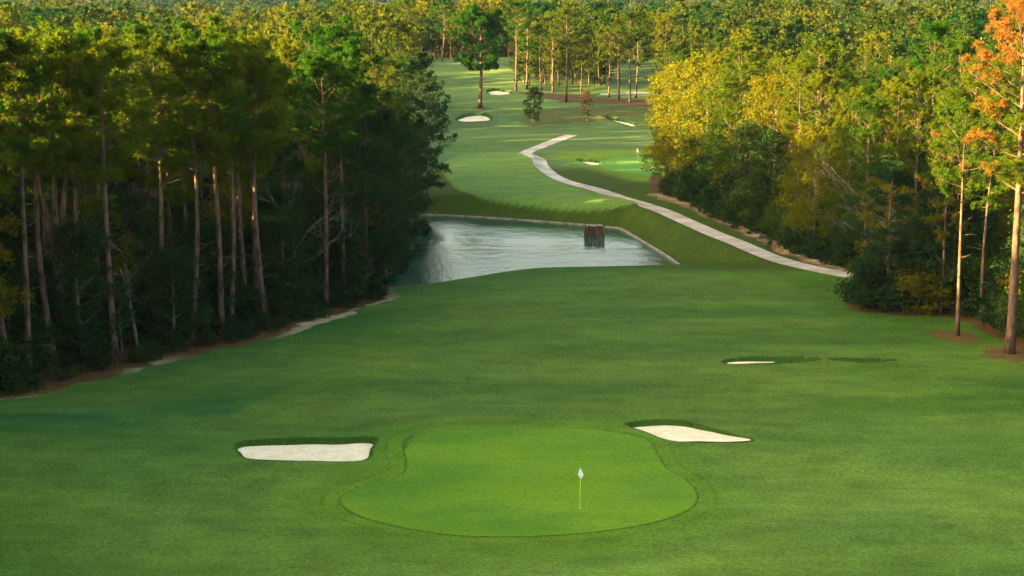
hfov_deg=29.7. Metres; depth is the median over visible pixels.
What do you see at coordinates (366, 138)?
pine tree
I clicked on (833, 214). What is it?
shrub
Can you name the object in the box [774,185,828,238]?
shrub
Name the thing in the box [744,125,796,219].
broadleaf tree
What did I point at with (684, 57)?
pine tree
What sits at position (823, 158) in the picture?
broadleaf tree
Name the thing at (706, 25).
forest
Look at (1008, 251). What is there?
broadleaf tree
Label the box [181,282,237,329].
shrub
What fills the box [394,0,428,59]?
pine tree
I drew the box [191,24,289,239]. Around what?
pine tree
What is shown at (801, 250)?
shrub
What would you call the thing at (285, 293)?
shrub
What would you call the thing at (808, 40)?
pine tree
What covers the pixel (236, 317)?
shrub
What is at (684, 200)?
shrub
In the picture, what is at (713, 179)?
shrub
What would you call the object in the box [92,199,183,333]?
broadleaf tree
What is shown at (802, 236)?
shrub
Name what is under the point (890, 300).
shrub
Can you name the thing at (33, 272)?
broadleaf tree
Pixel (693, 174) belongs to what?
shrub
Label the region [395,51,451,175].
pine tree
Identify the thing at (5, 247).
pine tree
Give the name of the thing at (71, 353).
shrub
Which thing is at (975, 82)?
pine tree
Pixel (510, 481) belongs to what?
putting green
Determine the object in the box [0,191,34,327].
broadleaf tree
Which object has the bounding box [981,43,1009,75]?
pine tree
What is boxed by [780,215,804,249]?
shrub
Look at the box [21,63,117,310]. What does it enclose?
pine tree
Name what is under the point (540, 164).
path
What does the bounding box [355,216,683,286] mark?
water
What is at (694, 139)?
broadleaf tree
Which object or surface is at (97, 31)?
pine tree
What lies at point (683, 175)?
shrub
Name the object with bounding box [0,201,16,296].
broadleaf tree
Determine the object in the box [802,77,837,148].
pine tree
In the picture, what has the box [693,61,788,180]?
broadleaf tree
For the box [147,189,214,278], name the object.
broadleaf tree
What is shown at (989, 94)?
pine tree
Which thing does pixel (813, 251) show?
shrub
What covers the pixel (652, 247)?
pond edging
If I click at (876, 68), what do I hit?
pine tree
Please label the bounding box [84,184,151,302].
broadleaf tree
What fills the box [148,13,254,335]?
pine tree
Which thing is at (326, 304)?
shrub
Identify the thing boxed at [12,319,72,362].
shrub
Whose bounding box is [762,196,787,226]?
shrub
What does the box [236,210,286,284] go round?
broadleaf tree
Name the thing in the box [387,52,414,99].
pine tree
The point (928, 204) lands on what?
broadleaf tree
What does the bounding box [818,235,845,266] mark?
shrub
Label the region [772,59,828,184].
pine tree
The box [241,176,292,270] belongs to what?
broadleaf tree
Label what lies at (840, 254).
shrub
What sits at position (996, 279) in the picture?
shrub
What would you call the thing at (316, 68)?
pine tree
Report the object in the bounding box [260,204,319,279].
broadleaf tree
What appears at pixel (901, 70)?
broadleaf tree
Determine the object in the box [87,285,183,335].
shrub
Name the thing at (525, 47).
pine tree
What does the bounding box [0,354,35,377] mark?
shrub
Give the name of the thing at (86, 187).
broadleaf tree
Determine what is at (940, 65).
pine tree
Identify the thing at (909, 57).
pine tree
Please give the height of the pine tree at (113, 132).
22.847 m
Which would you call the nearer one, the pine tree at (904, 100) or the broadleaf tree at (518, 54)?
the pine tree at (904, 100)
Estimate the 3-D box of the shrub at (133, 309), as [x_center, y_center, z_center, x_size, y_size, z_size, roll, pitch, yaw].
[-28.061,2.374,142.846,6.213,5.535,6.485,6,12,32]
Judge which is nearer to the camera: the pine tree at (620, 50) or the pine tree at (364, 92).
the pine tree at (364, 92)
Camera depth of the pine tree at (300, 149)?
193.49 m
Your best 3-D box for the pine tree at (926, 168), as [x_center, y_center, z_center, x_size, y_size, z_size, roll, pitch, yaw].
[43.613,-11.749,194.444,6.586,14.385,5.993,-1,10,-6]
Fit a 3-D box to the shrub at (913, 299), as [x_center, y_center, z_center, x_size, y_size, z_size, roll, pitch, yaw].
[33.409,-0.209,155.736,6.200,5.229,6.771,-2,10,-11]
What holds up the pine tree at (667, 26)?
on the ground
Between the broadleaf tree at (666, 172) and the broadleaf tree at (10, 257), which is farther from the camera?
the broadleaf tree at (666, 172)
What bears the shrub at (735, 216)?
on the ground
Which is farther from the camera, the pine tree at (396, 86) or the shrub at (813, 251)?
the pine tree at (396, 86)
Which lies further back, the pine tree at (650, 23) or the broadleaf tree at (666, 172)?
the pine tree at (650, 23)
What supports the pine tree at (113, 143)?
on the ground
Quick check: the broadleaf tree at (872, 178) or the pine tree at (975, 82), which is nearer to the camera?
the broadleaf tree at (872, 178)
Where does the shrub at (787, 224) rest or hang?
on the ground
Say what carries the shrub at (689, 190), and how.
on the ground
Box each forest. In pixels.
[0,0,1020,50]
[0,0,1023,109]
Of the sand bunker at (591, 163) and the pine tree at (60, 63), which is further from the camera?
the sand bunker at (591, 163)
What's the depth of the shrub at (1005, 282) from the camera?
146.42 m
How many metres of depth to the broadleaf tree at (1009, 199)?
158.28 m
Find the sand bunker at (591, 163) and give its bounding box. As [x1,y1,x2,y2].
[583,162,598,164]
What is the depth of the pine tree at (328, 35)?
161.94 m
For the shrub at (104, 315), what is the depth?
137.66 m
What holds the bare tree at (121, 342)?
on the ground
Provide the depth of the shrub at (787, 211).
196.37 m
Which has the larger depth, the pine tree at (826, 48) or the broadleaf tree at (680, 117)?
the broadleaf tree at (680, 117)
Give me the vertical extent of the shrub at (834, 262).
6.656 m
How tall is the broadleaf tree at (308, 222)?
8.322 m
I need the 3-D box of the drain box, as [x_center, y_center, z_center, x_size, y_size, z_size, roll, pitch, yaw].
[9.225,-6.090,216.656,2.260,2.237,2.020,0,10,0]
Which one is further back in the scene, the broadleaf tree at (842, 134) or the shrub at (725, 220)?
the shrub at (725, 220)
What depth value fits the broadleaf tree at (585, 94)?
335.22 m
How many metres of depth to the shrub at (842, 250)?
173.10 m
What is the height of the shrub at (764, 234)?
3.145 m
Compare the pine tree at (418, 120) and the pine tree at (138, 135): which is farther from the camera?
the pine tree at (418, 120)
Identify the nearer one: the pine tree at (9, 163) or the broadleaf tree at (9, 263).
the pine tree at (9, 163)
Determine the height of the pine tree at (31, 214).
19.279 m
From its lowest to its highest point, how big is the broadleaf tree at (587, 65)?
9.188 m
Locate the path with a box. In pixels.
[519,135,852,276]
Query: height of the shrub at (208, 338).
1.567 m
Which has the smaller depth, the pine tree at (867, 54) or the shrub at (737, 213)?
the shrub at (737, 213)
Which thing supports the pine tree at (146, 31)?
on the ground
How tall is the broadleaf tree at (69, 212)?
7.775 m
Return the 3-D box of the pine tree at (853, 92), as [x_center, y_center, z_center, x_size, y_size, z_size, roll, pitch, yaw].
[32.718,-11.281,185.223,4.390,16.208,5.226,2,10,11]
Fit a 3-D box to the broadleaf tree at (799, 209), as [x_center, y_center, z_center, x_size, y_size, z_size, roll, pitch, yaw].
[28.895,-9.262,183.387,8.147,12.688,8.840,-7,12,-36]
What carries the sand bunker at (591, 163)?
on the ground
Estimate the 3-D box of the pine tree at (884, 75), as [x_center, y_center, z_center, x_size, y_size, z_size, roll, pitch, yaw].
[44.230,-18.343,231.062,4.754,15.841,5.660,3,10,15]
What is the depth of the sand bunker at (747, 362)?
134.90 m
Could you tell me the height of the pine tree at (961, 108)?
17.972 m
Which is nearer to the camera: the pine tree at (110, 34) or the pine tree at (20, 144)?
the pine tree at (20, 144)
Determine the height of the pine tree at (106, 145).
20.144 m
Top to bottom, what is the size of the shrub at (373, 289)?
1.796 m
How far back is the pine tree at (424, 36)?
449.44 m
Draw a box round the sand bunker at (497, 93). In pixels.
[488,91,509,94]
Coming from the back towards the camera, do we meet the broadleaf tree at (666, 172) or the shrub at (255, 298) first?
the broadleaf tree at (666, 172)
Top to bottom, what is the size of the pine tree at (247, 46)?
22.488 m
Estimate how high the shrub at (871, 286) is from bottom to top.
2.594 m
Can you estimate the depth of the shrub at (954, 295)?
152.53 m
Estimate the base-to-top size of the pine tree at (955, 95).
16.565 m
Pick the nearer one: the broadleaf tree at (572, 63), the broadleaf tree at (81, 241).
the broadleaf tree at (81, 241)
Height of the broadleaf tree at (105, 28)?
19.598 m
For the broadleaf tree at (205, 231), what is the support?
on the ground
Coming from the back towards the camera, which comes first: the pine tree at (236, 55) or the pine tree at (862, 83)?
the pine tree at (862, 83)
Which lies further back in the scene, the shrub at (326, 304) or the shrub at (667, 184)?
the shrub at (667, 184)
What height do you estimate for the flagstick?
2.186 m
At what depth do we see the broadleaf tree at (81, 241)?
134.11 m
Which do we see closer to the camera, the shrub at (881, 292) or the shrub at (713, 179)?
the shrub at (881, 292)
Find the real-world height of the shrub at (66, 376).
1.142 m
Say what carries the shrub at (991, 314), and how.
on the ground
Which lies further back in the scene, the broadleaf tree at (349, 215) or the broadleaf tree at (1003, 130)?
the broadleaf tree at (1003, 130)
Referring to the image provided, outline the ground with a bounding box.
[0,0,1023,575]
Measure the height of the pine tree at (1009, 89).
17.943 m
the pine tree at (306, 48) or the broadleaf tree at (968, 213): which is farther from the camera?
the pine tree at (306, 48)
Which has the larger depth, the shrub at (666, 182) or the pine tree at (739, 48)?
the shrub at (666, 182)
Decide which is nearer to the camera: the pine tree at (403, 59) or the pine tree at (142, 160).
the pine tree at (142, 160)
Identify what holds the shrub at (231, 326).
on the ground
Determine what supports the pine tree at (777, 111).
on the ground
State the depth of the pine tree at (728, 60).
257.84 m
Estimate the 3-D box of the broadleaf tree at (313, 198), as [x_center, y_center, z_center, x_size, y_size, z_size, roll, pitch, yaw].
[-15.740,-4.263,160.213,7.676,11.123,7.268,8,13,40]
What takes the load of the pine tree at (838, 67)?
on the ground
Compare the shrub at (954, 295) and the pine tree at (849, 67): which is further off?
the pine tree at (849, 67)
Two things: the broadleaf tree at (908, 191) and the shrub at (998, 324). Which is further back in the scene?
the broadleaf tree at (908, 191)
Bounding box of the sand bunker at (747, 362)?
[728,362,773,363]
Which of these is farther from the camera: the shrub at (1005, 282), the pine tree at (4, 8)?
the pine tree at (4, 8)
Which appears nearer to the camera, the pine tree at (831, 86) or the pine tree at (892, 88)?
the pine tree at (892, 88)
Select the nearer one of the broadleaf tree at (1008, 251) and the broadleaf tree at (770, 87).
the broadleaf tree at (1008, 251)
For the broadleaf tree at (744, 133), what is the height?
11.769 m
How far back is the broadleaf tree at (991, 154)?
190.04 m
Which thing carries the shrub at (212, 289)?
on the ground
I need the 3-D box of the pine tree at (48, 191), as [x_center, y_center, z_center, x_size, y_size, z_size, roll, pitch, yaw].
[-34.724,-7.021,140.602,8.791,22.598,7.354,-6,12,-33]
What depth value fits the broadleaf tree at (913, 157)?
200.44 m
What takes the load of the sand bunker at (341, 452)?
on the ground
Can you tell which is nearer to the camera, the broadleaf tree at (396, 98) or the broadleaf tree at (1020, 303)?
the broadleaf tree at (1020, 303)
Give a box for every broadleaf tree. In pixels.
[0,180,33,254]
[0,191,21,245]
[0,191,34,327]
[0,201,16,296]
[0,221,17,316]
[0,247,42,328]
[0,266,45,360]
[5,250,66,362]
[20,129,101,220]
[27,188,73,253]
[30,209,142,364]
[41,190,91,268]
[47,193,150,331]
[65,194,137,313]
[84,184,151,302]
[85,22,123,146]
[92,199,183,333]
[102,156,156,241]
[129,232,158,285]
[133,243,210,346]
[147,125,249,262]
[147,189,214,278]
[164,212,245,333]
[175,160,257,233]
[175,162,235,269]
[180,219,248,307]
[201,181,266,276]
[219,157,269,253]
[221,214,276,292]
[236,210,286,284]
[238,201,327,316]
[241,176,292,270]
[256,141,311,188]
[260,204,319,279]
[272,199,329,281]
[282,169,366,300]
[290,197,322,234]
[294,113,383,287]
[312,169,376,256]
[317,170,387,257]
[367,87,415,196]
[506,32,538,83]
[522,86,543,125]
[531,35,557,83]
[541,31,575,83]
[559,37,586,83]
[576,42,603,84]
[578,90,593,122]
[590,67,602,85]
[638,58,720,175]
[641,71,678,131]
[651,96,683,171]
[651,130,678,180]
[663,49,743,179]
[663,91,712,161]
[670,107,712,191]
[689,119,743,196]
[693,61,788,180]
[719,118,779,222]
[721,96,746,133]
[722,70,812,179]
[732,100,774,154]
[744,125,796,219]
[763,123,791,174]
[772,123,854,254]
[775,132,829,218]
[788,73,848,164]
[791,112,840,184]
[812,120,879,233]
[823,150,902,253]
[836,126,887,193]
[838,142,886,205]
[843,112,909,185]
[852,113,911,183]
[853,176,910,253]
[855,182,927,263]
[886,56,909,101]
[893,122,940,209]
[895,60,921,102]
[903,169,933,216]
[908,167,1011,303]
[913,150,961,226]
[925,186,998,291]
[941,145,1014,255]
[952,122,1013,197]
[974,166,1021,253]
[980,147,1012,234]
[988,167,1015,249]
[992,199,1023,335]
[994,179,1023,257]
[995,186,1023,295]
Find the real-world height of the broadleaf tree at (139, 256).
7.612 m
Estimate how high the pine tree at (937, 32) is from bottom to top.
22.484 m
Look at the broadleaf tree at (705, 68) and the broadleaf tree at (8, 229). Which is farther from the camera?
the broadleaf tree at (705, 68)
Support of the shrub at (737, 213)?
on the ground
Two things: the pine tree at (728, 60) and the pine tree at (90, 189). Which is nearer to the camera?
the pine tree at (90, 189)
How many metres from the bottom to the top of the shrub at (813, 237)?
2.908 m
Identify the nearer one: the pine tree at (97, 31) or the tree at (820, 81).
the pine tree at (97, 31)
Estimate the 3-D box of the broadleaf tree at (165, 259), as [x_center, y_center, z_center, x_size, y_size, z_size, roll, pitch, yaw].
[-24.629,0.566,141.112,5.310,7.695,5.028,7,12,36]
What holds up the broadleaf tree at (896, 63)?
on the ground
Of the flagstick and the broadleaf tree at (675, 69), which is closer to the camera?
the flagstick
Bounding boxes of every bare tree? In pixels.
[92,212,152,350]
[93,256,151,352]
[244,178,366,313]
[803,151,926,234]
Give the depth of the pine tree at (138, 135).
180.16 m
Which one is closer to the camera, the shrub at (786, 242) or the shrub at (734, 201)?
the shrub at (786, 242)
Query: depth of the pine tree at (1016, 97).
225.50 m
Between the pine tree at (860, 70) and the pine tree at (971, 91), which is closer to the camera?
the pine tree at (971, 91)
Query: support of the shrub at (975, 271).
on the ground
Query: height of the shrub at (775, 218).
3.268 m
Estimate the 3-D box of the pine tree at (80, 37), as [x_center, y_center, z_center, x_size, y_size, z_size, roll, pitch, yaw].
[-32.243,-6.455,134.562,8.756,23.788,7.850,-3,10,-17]
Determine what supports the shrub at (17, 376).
on the ground
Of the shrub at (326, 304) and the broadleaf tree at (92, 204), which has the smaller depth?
the broadleaf tree at (92, 204)
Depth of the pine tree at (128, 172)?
160.14 m
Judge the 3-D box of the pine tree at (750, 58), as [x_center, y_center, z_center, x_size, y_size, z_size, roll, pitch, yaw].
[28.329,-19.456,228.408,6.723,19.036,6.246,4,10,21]
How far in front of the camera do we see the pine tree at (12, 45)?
127.77 m
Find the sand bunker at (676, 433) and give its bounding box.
[634,425,749,441]
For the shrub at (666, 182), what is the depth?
234.68 m
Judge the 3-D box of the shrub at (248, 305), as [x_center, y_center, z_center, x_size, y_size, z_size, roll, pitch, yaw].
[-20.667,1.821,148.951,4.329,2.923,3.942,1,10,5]
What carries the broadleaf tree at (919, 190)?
on the ground
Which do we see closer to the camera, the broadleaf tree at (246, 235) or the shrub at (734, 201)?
the broadleaf tree at (246, 235)
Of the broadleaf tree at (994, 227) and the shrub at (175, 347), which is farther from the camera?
the broadleaf tree at (994, 227)
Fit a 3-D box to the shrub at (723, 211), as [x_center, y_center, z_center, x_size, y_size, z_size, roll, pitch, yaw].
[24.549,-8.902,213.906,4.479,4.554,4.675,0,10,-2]
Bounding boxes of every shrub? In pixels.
[0,336,43,394]
[0,337,43,391]
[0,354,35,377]
[0,369,33,392]
[7,312,86,377]
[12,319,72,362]
[26,372,45,389]
[31,281,108,320]
[36,309,80,351]
[41,311,98,367]
[56,367,71,380]
[74,343,113,373]
[82,310,124,357]
[82,315,126,349]
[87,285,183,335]
[96,286,170,346]
[123,308,177,345]
[123,344,153,362]
[128,280,219,349]
[143,338,167,360]
[166,331,191,353]
[169,277,216,334]
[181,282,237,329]
[190,273,251,330]
[190,327,219,346]
[203,289,258,330]
[216,318,254,343]
[224,295,260,328]
[226,282,275,323]
[250,311,279,331]
[265,266,333,319]
[269,314,290,328]
[301,247,371,307]
[302,303,315,316]
[320,301,331,312]
[330,284,362,308]
[363,281,388,299]
[655,152,699,200]
[657,171,675,188]
[660,178,680,194]
[662,175,678,196]
[666,154,713,201]
[670,171,697,200]
[675,150,721,192]
[680,181,697,201]
[681,177,711,207]
[695,185,721,217]
[697,185,722,214]
[698,159,730,196]
[701,170,740,218]
[708,157,759,185]
[708,162,736,213]
[712,168,754,202]
[714,193,729,219]
[721,189,748,220]
[722,201,745,223]
[726,206,748,224]
[729,173,781,224]
[729,196,759,229]
[734,172,775,221]
[736,206,759,230]
[744,207,765,233]
[748,203,766,232]
[755,220,781,240]
[757,170,834,202]
[759,212,786,238]
[759,214,782,233]
[762,176,839,217]
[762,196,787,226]
[764,218,789,245]
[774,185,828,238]
[774,204,812,230]
[775,210,809,244]
[777,221,807,250]
[779,195,837,253]
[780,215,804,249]
[780,222,811,251]
[791,222,823,254]
[797,204,839,256]
[804,227,835,258]
[805,235,822,258]
[806,206,862,266]
[815,202,847,261]
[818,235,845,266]
[826,257,906,309]
[830,203,864,238]
[830,241,854,267]
[831,233,863,266]
[834,235,928,308]
[837,208,904,258]
[837,235,869,266]
[840,260,863,291]
[842,253,864,287]
[853,284,883,306]
[860,224,906,263]
[860,227,972,310]
[861,268,923,310]
[866,272,909,311]
[868,235,990,309]
[872,243,939,305]
[879,266,954,317]
[897,266,962,312]
[899,257,954,311]
[901,246,934,285]
[928,284,966,312]
[952,257,1023,317]
[956,247,1008,317]
[974,291,995,321]
[975,286,1020,329]
[977,281,1019,330]
[988,274,1023,330]
[989,270,1023,309]
[992,257,1023,283]
[994,289,1022,332]
[995,299,1023,337]
[1016,305,1023,330]
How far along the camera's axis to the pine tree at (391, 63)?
242.89 m
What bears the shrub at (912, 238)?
on the ground
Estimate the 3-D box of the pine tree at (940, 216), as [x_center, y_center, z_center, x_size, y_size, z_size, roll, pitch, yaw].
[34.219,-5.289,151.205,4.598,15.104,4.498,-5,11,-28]
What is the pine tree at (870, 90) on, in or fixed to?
on the ground
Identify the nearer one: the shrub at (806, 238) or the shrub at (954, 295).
the shrub at (954, 295)
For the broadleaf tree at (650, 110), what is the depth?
294.58 m
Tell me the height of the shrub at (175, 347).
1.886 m
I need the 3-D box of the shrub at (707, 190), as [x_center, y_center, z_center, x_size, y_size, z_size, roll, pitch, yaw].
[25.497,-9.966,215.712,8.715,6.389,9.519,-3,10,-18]
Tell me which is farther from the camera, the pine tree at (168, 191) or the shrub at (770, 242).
the shrub at (770, 242)
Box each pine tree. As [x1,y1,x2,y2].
[0,4,24,32]
[0,19,72,374]
[0,23,106,356]
[0,28,108,369]
[0,31,47,342]
[0,62,28,385]
[0,92,27,240]
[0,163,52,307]
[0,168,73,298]
[0,226,11,251]
[1,37,105,293]
[6,83,95,293]
[11,29,23,274]
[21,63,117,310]
[33,16,107,289]
[45,30,129,305]
[49,37,163,361]
[71,25,130,263]
[74,22,121,195]
[78,166,106,220]
[88,44,128,263]
[88,67,129,237]
[99,22,163,195]
[108,88,170,211]
[109,33,200,341]
[111,40,175,222]
[125,65,162,230]
[130,55,206,262]
[134,40,238,340]
[136,79,204,277]
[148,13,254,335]
[184,36,287,329]
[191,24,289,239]
[195,35,287,318]
[218,56,297,326]
[222,29,300,291]
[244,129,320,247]
[258,82,311,187]
[259,33,324,190]
[273,46,361,308]
[274,101,311,182]
[280,100,317,197]
[284,99,315,191]
[287,14,371,227]
[287,40,384,175]
[299,38,322,79]
[302,40,383,302]
[303,69,373,213]
[316,81,420,289]
[344,108,435,288]
[346,137,370,163]
[360,50,398,112]
[365,59,405,140]
[366,87,395,220]
[367,121,433,253]
[379,103,441,233]
[383,38,410,82]
[386,59,412,116]
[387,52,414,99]
[390,0,419,22]
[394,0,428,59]
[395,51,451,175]
[399,69,457,198]
[415,24,429,46]
[428,0,456,61]
[449,3,509,107]
[499,0,533,90]
[507,4,544,88]
[528,23,549,90]
[533,13,571,92]
[546,5,585,101]
[569,30,591,92]
[598,25,624,96]
[599,18,634,99]
[608,10,648,102]
[623,21,650,97]
[642,12,674,97]
[650,12,684,61]
[655,46,683,91]
[671,48,691,83]
[702,47,722,101]
[707,55,734,108]
[713,35,768,170]
[728,43,776,154]
[754,44,771,77]
[759,79,796,138]
[765,57,795,124]
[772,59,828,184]
[776,32,857,161]
[800,38,824,65]
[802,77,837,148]
[804,51,827,98]
[804,59,860,190]
[813,59,858,116]
[832,86,877,191]
[835,83,896,246]
[837,58,853,119]
[838,77,864,182]
[844,159,936,306]
[851,47,875,86]
[856,56,879,95]
[858,81,885,126]
[860,58,887,84]
[861,31,889,80]
[863,69,903,123]
[869,77,927,161]
[879,63,949,232]
[886,66,935,205]
[888,75,903,154]
[903,56,925,74]
[908,19,963,215]
[910,101,951,200]
[914,123,977,313]
[918,101,961,211]
[923,63,959,84]
[924,31,995,161]
[928,95,1001,335]
[929,86,981,223]
[935,57,1003,234]
[950,75,983,123]
[954,61,1014,142]
[957,103,1023,320]
[960,0,1023,353]
[966,91,1007,158]
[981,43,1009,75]
[995,53,1020,126]
[999,122,1023,248]
[1010,65,1021,122]
[1016,43,1022,80]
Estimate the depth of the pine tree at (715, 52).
320.16 m
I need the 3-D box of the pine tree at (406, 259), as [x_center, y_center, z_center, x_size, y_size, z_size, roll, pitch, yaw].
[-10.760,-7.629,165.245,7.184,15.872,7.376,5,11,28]
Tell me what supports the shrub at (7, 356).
on the ground
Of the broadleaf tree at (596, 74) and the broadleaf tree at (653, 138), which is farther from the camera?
the broadleaf tree at (596, 74)
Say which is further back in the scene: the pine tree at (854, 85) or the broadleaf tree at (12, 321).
the pine tree at (854, 85)
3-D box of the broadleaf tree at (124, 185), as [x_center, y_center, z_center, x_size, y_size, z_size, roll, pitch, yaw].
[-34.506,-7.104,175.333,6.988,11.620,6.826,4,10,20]
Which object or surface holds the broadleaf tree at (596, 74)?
on the ground
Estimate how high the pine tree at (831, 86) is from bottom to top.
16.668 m
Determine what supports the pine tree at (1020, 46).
on the ground
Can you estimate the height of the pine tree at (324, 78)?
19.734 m
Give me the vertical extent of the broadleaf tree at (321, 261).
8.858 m
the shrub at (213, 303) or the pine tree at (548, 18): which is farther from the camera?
the pine tree at (548, 18)
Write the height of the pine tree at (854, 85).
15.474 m
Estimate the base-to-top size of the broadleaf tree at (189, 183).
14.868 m
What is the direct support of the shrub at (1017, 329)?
on the ground
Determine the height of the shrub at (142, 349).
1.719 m
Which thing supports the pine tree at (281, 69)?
on the ground
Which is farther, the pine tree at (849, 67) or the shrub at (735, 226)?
the pine tree at (849, 67)
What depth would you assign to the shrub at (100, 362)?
133.88 m
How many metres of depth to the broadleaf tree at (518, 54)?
413.10 m
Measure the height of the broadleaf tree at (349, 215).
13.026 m
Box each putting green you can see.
[341,427,696,535]
[598,157,677,176]
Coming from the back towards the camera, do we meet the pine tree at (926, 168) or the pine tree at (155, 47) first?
the pine tree at (926, 168)
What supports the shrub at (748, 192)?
on the ground
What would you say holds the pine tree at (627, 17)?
on the ground
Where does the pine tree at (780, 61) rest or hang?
on the ground
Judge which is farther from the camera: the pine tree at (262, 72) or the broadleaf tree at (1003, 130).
the broadleaf tree at (1003, 130)
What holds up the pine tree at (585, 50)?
on the ground
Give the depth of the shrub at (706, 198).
217.26 m
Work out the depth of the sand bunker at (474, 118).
341.55 m
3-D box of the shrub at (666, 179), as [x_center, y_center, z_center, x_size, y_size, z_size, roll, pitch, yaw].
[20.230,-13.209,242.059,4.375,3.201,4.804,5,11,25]
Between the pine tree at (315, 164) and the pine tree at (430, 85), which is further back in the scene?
the pine tree at (430, 85)
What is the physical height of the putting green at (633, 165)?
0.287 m
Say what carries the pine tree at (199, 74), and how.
on the ground
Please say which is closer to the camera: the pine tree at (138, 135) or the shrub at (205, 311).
the shrub at (205, 311)
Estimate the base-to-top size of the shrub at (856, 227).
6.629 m
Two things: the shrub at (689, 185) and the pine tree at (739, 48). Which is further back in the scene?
the shrub at (689, 185)
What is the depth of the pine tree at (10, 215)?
159.50 m
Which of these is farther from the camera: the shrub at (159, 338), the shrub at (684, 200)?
the shrub at (684, 200)
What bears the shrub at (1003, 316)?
on the ground
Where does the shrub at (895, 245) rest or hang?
on the ground
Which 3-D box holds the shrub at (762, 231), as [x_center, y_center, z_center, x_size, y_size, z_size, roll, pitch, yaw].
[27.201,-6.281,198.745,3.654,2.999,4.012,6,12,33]
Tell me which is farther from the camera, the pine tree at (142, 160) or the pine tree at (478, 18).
the pine tree at (478, 18)
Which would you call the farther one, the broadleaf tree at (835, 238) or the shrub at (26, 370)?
the broadleaf tree at (835, 238)
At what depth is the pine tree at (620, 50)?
370.74 m
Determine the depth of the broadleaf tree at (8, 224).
176.09 m
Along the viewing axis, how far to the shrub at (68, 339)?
137.93 m
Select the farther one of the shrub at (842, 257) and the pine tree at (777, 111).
the pine tree at (777, 111)
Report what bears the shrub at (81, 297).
on the ground
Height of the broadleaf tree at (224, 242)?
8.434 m
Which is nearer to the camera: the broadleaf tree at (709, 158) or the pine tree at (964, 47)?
the pine tree at (964, 47)
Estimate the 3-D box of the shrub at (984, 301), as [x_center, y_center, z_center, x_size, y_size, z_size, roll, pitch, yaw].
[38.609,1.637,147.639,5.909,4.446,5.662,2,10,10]
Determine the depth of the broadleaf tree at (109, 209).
143.83 m
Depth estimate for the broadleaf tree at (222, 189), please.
155.95 m
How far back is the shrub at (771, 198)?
203.90 m
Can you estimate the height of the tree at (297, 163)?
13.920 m
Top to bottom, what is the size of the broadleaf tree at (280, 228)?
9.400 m
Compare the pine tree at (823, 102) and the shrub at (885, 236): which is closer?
the shrub at (885, 236)
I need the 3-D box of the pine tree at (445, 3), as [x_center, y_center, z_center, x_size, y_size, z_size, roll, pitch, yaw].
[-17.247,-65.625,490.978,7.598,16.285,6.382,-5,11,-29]
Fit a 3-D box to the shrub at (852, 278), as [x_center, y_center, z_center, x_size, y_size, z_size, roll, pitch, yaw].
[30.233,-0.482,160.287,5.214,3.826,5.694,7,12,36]
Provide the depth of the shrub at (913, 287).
152.22 m
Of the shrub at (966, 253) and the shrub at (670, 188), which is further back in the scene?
the shrub at (670, 188)
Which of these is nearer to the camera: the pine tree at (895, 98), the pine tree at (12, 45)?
the pine tree at (12, 45)
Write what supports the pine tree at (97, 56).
on the ground
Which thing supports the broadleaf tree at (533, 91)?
on the ground
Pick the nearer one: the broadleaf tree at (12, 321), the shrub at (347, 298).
the broadleaf tree at (12, 321)
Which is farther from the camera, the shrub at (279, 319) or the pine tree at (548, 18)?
the pine tree at (548, 18)
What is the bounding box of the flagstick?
[578,468,583,508]
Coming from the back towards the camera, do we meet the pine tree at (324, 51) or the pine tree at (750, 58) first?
the pine tree at (750, 58)
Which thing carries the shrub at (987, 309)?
on the ground
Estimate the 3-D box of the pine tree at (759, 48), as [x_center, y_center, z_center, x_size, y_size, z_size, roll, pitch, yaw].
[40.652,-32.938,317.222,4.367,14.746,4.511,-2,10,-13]
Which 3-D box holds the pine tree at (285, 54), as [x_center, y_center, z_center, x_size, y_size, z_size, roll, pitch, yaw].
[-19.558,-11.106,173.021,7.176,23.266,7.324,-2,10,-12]
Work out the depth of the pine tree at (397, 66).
266.58 m
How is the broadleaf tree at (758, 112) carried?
on the ground
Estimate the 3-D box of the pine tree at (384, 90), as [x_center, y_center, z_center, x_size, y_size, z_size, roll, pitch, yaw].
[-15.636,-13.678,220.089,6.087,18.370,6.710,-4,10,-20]
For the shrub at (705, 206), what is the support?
on the ground
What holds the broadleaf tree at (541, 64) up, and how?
on the ground
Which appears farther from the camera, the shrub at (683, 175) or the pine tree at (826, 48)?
the shrub at (683, 175)
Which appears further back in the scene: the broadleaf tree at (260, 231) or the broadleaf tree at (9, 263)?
the broadleaf tree at (260, 231)
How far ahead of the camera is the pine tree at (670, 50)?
317.25 m
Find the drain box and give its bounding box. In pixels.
[584,223,604,236]
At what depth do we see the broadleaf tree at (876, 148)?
195.60 m
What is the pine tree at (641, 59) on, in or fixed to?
on the ground
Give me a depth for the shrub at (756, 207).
204.65 m
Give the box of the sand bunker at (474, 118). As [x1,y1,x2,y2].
[458,116,489,121]
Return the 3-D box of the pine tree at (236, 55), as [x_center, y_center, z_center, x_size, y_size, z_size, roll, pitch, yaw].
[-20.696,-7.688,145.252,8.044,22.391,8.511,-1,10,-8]
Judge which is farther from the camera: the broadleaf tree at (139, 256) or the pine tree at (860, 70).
the pine tree at (860, 70)
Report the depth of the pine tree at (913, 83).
166.70 m
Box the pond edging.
[419,214,679,263]
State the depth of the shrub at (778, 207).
198.64 m
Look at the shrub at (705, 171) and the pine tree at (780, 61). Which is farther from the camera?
the pine tree at (780, 61)
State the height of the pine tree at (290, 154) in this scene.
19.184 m
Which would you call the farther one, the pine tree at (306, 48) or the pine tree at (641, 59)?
the pine tree at (641, 59)
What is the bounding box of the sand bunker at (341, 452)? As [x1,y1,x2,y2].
[238,443,372,460]
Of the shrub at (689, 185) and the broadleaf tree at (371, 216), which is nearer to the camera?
the broadleaf tree at (371, 216)

